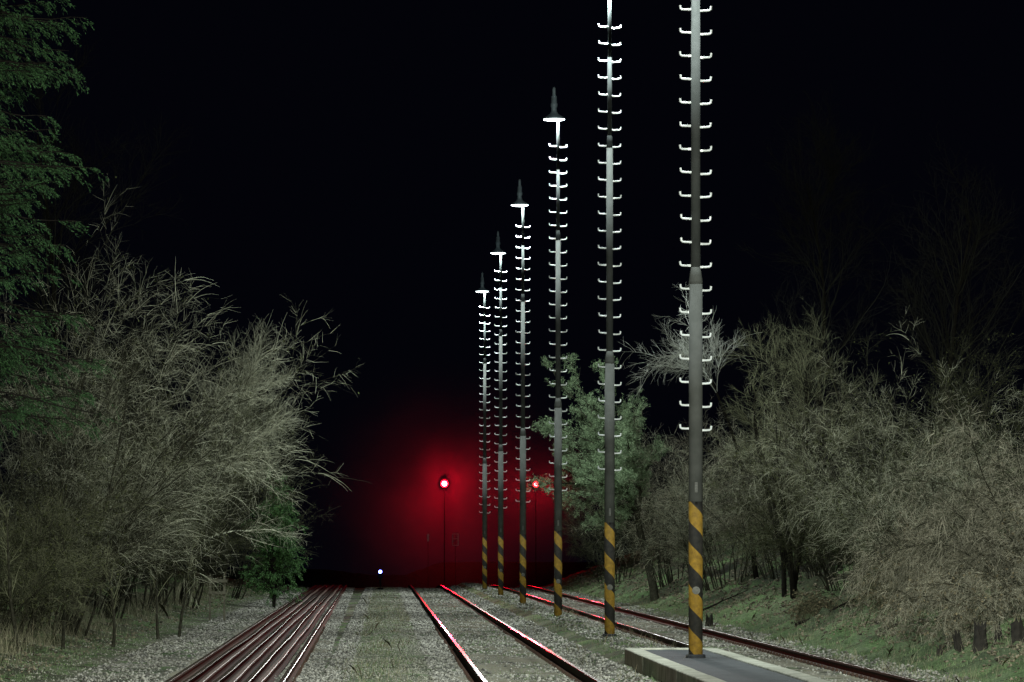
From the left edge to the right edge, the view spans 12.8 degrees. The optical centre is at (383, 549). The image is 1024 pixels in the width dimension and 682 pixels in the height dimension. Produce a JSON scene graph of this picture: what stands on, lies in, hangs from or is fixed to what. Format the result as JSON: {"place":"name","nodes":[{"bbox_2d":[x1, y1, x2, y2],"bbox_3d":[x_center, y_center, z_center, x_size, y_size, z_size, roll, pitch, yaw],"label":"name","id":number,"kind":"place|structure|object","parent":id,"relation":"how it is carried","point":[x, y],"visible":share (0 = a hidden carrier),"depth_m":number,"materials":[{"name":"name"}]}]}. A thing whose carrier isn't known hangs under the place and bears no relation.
{"place":"outdoors","nodes":[
{"label":"outdoors","id":0,"kind":"place"},
{"bbox_2d":[0,586,462,681],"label":"gravel","id":1,"kind":"structure","parent":0,"point":[383,648],"depth_m":88.97,"materials":[{"name":"grey gravel"}]},
{"bbox_2d":[0,458,1023,681],"bbox_3d":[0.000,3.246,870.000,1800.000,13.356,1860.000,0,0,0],"label":"ground","id":2,"kind":"structure","parent":0,"point":[431,576],"depth_m":107.76,"materials":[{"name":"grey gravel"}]},
{"bbox_2d":[0,494,25,648],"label":"sapling","id":3,"kind":"object","parent":2,"relation":"on","point":[10,585],"visible":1,"depth_m":77.97,"materials":[{"name":"brown plant"}]},
{"bbox_2d":[0,0,121,450],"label":"spruce tree","id":4,"kind":"object","parent":2,"relation":"on","point":[10,352],"visible":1,"depth_m":73.86,"materials":[{"name":"green plant"}]},
{"bbox_2d":[53,525,75,649],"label":"sapling","id":5,"kind":"object","parent":2,"relation":"on","point":[63,633],"visible":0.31,"depth_m":82.00,"materials":[{"name":"brown plant"}]},
{"bbox_2d":[0,478,132,641],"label":"bare shrub","id":6,"kind":"object","parent":2,"relation":"on","point":[52,587],"visible":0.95,"depth_m":79.37,"materials":[{"name":"brown plant"}]},
{"bbox_2d":[0,414,190,638],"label":"bare shrub","id":7,"kind":"object","parent":2,"relation":"on","point":[20,539],"visible":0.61,"depth_m":83.34,"materials":[{"name":"brown plant"}]},
{"bbox_2d":[0,210,200,585],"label":"bare tree","id":8,"kind":"object","parent":2,"relation":"on","point":[74,285],"visible":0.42,"depth_m":164.86,"materials":[{"name":"grey plant"}]},
{"bbox_2d":[96,541,122,647],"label":"sapling","id":9,"kind":"object","parent":2,"relation":"on","point":[113,604],"visible":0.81,"depth_m":85.93,"materials":[{"name":"brown plant"}]},
{"bbox_2d":[0,0,225,584],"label":"bare tree","id":10,"kind":"object","parent":2,"relation":"on","point":[51,256],"visible":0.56,"depth_m":125.61,"materials":[{"name":"plant"}]},
{"bbox_2d":[0,577,231,667],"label":"tall dry grass","id":11,"kind":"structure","parent":2,"relation":"on","point":[129,610],"depth_m":97.53,"materials":[{"name":"brown plant"}]},
{"bbox_2d":[0,344,313,618],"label":"bare shrub","id":12,"kind":"object","parent":2,"relation":"on","point":[121,594],"visible":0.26,"depth_m":103.85,"materials":[{"name":"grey plant"}]},
{"bbox_2d":[146,532,170,639],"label":"sapling","id":13,"kind":"object","parent":2,"relation":"on","point":[156,594],"visible":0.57,"depth_m":95.98,"materials":[{"name":"brown plant"}]},
{"bbox_2d":[42,424,274,611],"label":"bare shrub","id":14,"kind":"object","parent":2,"relation":"on","point":[146,583],"visible":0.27,"depth_m":119.74,"materials":[{"name":"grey plant"}]},
{"bbox_2d":[0,177,361,636],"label":"bare shrub","id":15,"kind":"object","parent":2,"relation":"on","point":[135,536],"visible":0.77,"depth_m":89.78,"materials":[{"name":"brown plant"}]},
{"bbox_2d":[178,530,203,636],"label":"sapling","id":16,"kind":"object","parent":2,"relation":"on","point":[190,562],"visible":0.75,"depth_m":99.99,"materials":[{"name":"brown plant"}]},
{"bbox_2d":[75,360,325,608],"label":"bare shrub","id":17,"kind":"object","parent":2,"relation":"on","point":[205,573],"visible":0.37,"depth_m":138.12,"materials":[{"name":"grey plant"}]},
{"bbox_2d":[208,573,226,620],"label":"wooden frame","id":18,"kind":"object","parent":2,"relation":"on","point":[223,580],"visible":0.77,"depth_m":119.97,"materials":[{"name":"brown wood"}]},
{"bbox_2d":[149,414,332,598],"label":"bare shrub","id":19,"kind":"object","parent":2,"relation":"on","point":[237,595],"visible":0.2,"depth_m":169.69,"materials":[{"name":"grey plant"}]},
{"bbox_2d":[168,313,318,596],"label":"bare tree","id":20,"kind":"object","parent":2,"relation":"on","point":[255,390],"visible":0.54,"depth_m":145.79,"materials":[{"name":"grey plant"}]},
{"bbox_2d":[238,459,308,607],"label":"evergreen shrub","id":21,"kind":"object","parent":2,"relation":"on","point":[280,555],"visible":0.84,"depth_m":149.77,"materials":[{"name":"green plant"}]},
{"bbox_2d":[377,569,382,589],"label":"dwarf signal","id":22,"kind":"object","parent":2,"relation":"on","point":[380,575],"visible":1,"depth_m":214.02,"materials":[{"name":"black metal"}]},
{"bbox_2d":[441,478,447,586],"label":"railway signal","id":23,"kind":"object","parent":2,"relation":"on","point":[444,483],"visible":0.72,"depth_m":258.08,"materials":[{"name":"black metal"}]},
{"bbox_2d":[452,533,458,584],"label":"marker board","id":24,"kind":"object","parent":2,"relation":"on","point":[455,538],"visible":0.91,"depth_m":252.03,"materials":[{"name":"black metal"}]},
{"bbox_2d":[476,272,489,589],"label":"lighting mast","id":25,"kind":"object","parent":2,"relation":"on","point":[481,289],"visible":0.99,"depth_m":190.24,"materials":[{"name":"metal"}]},
{"bbox_2d":[490,231,506,594],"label":"lighting mast","id":26,"kind":"object","parent":2,"relation":"on","point":[500,480],"visible":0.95,"depth_m":165.34,"materials":[{"name":"metal"}]},
{"bbox_2d":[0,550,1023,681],"bbox_3d":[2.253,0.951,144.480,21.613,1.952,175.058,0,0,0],"label":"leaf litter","id":27,"kind":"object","parent":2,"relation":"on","point":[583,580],"visible":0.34,"depth_m":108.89,"materials":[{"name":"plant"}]},
{"bbox_2d":[60,582,980,681],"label":"ballast","id":28,"kind":"structure","parent":2,"relation":"on","point":[309,668],"depth_m":92.07,"materials":[{"name":"gravel"}]},
{"bbox_2d":[160,585,347,681],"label":"railway track","id":29,"kind":"structure","parent":28,"relation":"on","point":[302,656],"depth_m":84.95,"materials":[{"name":"brown metal"}]},
{"bbox_2d":[183,585,321,681],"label":"spare rail","id":30,"kind":"object","parent":29,"relation":"on","point":[200,674],"visible":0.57,"depth_m":82.21,"materials":[{"name":"brown metal"}]},
{"bbox_2d":[199,585,325,681],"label":"spare rail","id":31,"kind":"object","parent":29,"relation":"on","point":[223,667],"visible":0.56,"depth_m":82.95,"materials":[{"name":"brown metal"}]},
{"bbox_2d":[213,585,330,681],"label":"spare rail","id":32,"kind":"object","parent":29,"relation":"on","point":[235,669],"visible":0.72,"depth_m":84.30,"materials":[{"name":"brown metal"}]},
{"bbox_2d":[229,585,333,681],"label":"spare rail","id":33,"kind":"object","parent":29,"relation":"on","point":[246,671],"visible":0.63,"depth_m":83.99,"materials":[{"name":"metal"}]},
{"bbox_2d":[244,585,337,681],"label":"spare rail","id":34,"kind":"object","parent":29,"relation":"on","point":[268,662],"visible":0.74,"depth_m":84.90,"materials":[{"name":"metal"}]},
{"bbox_2d":[257,585,342,681],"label":"spare rail","id":35,"kind":"object","parent":29,"relation":"on","point":[278,666],"visible":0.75,"depth_m":83.86,"materials":[{"name":"metal"}]},
{"bbox_2d":[408,585,601,681],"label":"railway track","id":36,"kind":"structure","parent":28,"relation":"on","point":[472,670],"depth_m":80.53,"materials":[{"name":"brown metal"}]},
{"bbox_2d":[490,585,925,681],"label":"railway track","id":37,"kind":"structure","parent":28,"relation":"on","point":[855,672],"depth_m":88.76,"materials":[{"name":"brown metal"}]},
{"bbox_2d":[511,179,529,603],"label":"lighting mast","id":38,"kind":"object","parent":2,"relation":"on","point":[519,202],"visible":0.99,"depth_m":141.94,"materials":[{"name":"metal"}]},
{"bbox_2d":[533,479,537,586],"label":"railway signal","id":39,"kind":"object","parent":2,"relation":"on","point":[535,487],"visible":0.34,"depth_m":258.09,"materials":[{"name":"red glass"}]},
{"bbox_2d":[543,87,567,616],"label":"lighting mast","id":40,"kind":"object","parent":2,"relation":"on","point":[553,115],"visible":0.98,"depth_m":113.54,"materials":[{"name":"metal"}]},
{"bbox_2d":[526,353,673,601],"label":"pine tree","id":41,"kind":"object","parent":2,"relation":"on","point":[625,442],"visible":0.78,"depth_m":149.28,"materials":[{"name":"green plant"}]},
{"bbox_2d":[548,480,661,582],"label":"bare shrub","id":42,"kind":"object","parent":2,"relation":"on","point":[599,562],"visible":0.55,"depth_m":189.83,"materials":[{"name":"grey plant"}]},
{"bbox_2d":[597,0,621,636],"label":"lighting mast","id":43,"kind":"object","parent":2,"relation":"on","point":[609,537],"visible":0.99,"depth_m":88.14,"materials":[{"name":"metal"}]},
{"bbox_2d":[566,400,749,587],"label":"bare shrub","id":44,"kind":"object","parent":2,"relation":"on","point":[669,578],"visible":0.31,"depth_m":159.62,"materials":[{"name":"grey plant"}]},
{"bbox_2d":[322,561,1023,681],"bbox_3d":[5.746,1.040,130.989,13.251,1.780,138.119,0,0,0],"label":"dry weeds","id":45,"kind":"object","parent":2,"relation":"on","point":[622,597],"visible":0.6,"depth_m":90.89,"materials":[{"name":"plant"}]},
{"bbox_2d":[618,284,761,578],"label":"bare tree","id":46,"kind":"object","parent":2,"relation":"on","point":[754,566],"visible":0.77,"depth_m":138.25,"materials":[{"name":"grey plant"}]},
{"bbox_2d":[566,409,844,590],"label":"bare shrub","id":47,"kind":"object","parent":2,"relation":"on","point":[706,526],"visible":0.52,"depth_m":138.92,"materials":[{"name":"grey plant"}]},
{"bbox_2d":[705,613,713,626],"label":"tree stump","id":48,"kind":"object","parent":2,"relation":"on","point":[709,620],"visible":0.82,"depth_m":111.94,"materials":[{"name":"brown wood"}]},
{"bbox_2d":[703,590,747,610],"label":"fallen branch","id":49,"kind":"object","parent":2,"relation":"on","point":[722,600],"visible":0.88,"depth_m":125.54,"materials":[{"name":"brown wood"}]},
{"bbox_2d":[625,648,831,681],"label":"platform","id":50,"kind":"structure","parent":2,"relation":"on","point":[677,665],"depth_m":59.62,"materials":[{"name":"concrete"}]},
{"bbox_2d":[679,0,711,657],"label":"lighting mast","id":51,"kind":"object","parent":50,"relation":"on","point":[695,381],"visible":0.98,"depth_m":64.34,"materials":[{"name":"metal"}]},
{"bbox_2d":[655,368,898,579],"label":"bare shrub","id":52,"kind":"object","parent":2,"relation":"on","point":[741,518],"visible":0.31,"depth_m":130.31,"materials":[{"name":"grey plant"}]},
{"bbox_2d":[704,352,868,598],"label":"bare tree","id":53,"kind":"object","parent":2,"relation":"on","point":[793,576],"visible":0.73,"depth_m":112.60,"materials":[{"name":"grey plant"}]},
{"bbox_2d":[717,295,887,570],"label":"bare tree","id":54,"kind":"object","parent":2,"relation":"on","point":[806,389],"visible":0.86,"depth_m":120.63,"materials":[{"name":"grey plant"}]},
{"bbox_2d":[704,460,905,579],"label":"bare shrub","id":55,"kind":"object","parent":2,"relation":"on","point":[752,542],"visible":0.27,"depth_m":117.74,"materials":[{"name":"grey plant"}]},
{"bbox_2d":[711,445,930,590],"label":"bare shrub","id":56,"kind":"object","parent":2,"relation":"on","point":[819,553],"visible":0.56,"depth_m":106.65,"materials":[{"name":"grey plant"}]},
{"bbox_2d":[734,84,924,533],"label":"bare tree","id":57,"kind":"object","parent":2,"relation":"on","point":[823,300],"visible":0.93,"depth_m":149.42,"materials":[{"name":"brown plant"}]},
{"bbox_2d":[795,590,872,625],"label":"fallen branch","id":58,"kind":"object","parent":2,"relation":"on","point":[806,620],"visible":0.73,"depth_m":98.16,"materials":[{"name":"brown wood"}]},
{"bbox_2d":[785,581,896,621],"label":"bare shrub","id":59,"kind":"object","parent":2,"relation":"on","point":[815,604],"visible":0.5,"depth_m":99.41,"materials":[{"name":"brown plant"}]},
{"bbox_2d":[703,314,1023,585],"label":"bare shrub","id":60,"kind":"object","parent":2,"relation":"on","point":[876,510],"visible":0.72,"depth_m":96.15,"materials":[{"name":"brown plant"}]},
{"bbox_2d":[887,605,921,628],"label":"fallen branch","id":61,"kind":"object","parent":2,"relation":"on","point":[898,621],"visible":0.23,"depth_m":84.29,"materials":[{"name":"brown wood"}]},
{"bbox_2d":[796,353,1023,558],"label":"bare shrub","id":62,"kind":"object","parent":2,"relation":"on","point":[849,449],"visible":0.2,"depth_m":111.77,"materials":[{"name":"brown plant"}]},
{"bbox_2d":[840,551,987,630],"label":"bare shrub","id":63,"kind":"object","parent":2,"relation":"on","point":[872,586],"visible":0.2,"depth_m":87.60,"materials":[{"name":"brown plant"}]},
{"bbox_2d":[818,322,1023,548],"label":"bare shrub","id":64,"kind":"object","parent":2,"relation":"on","point":[977,408],"visible":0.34,"depth_m":102.19,"materials":[{"name":"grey plant"}]},
{"bbox_2d":[831,395,1023,629],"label":"bare shrub","id":65,"kind":"object","parent":2,"relation":"on","point":[971,541],"visible":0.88,"depth_m":75.69,"materials":[{"name":"brown plant"}]},
{"bbox_2d":[846,454,1023,637],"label":"bare shrub","id":66,"kind":"object","parent":2,"relation":"on","point":[902,577],"visible":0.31,"depth_m":79.73,"materials":[{"name":"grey plant"}]},
{"bbox_2d":[937,646,942,655],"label":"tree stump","id":67,"kind":"object","parent":2,"relation":"on","point":[939,650],"visible":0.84,"depth_m":72.96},
{"bbox_2d":[867,120,1023,524],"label":"bare tree","id":68,"kind":"object","parent":2,"relation":"on","point":[961,277],"visible":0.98,"depth_m":127.44,"materials":[{"name":"brown plant"}]},
{"bbox_2d":[870,494,1023,649],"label":"bare shrub","id":69,"kind":"object","parent":2,"relation":"on","point":[955,619],"visible":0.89,"depth_m":73.10,"materials":[{"name":"grey plant"}]},
{"bbox_2d":[952,629,963,652],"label":"tree stump","id":70,"kind":"object","parent":2,"relation":"on","point":[957,640],"visible":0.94,"depth_m":71.95,"materials":[{"name":"wood"}]},
{"bbox_2d":[972,618,987,653],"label":"tree stump","id":71,"kind":"object","parent":2,"relation":"on","point":[980,639],"visible":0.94,"depth_m":71.45,"materials":[{"name":"wood"}]},
{"bbox_2d":[993,621,1002,641],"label":"tree stump","id":72,"kind":"object","parent":2,"relation":"on","point":[997,635],"visible":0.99,"depth_m":71.76,"materials":[{"name":"brown wood"}]},
{"bbox_2d":[1011,616,1023,643],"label":"tree stump","id":73,"kind":"object","parent":2,"relation":"on","point":[1017,630],"visible":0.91,"depth_m":70.93,"materials":[{"name":"wood"}]},
{"bbox_2d":[0,0,1023,574],"label":"sky","id":74,"kind":"structure","parent":0,"point":[365,161],"materials":[{"name":"black"}]}
]}

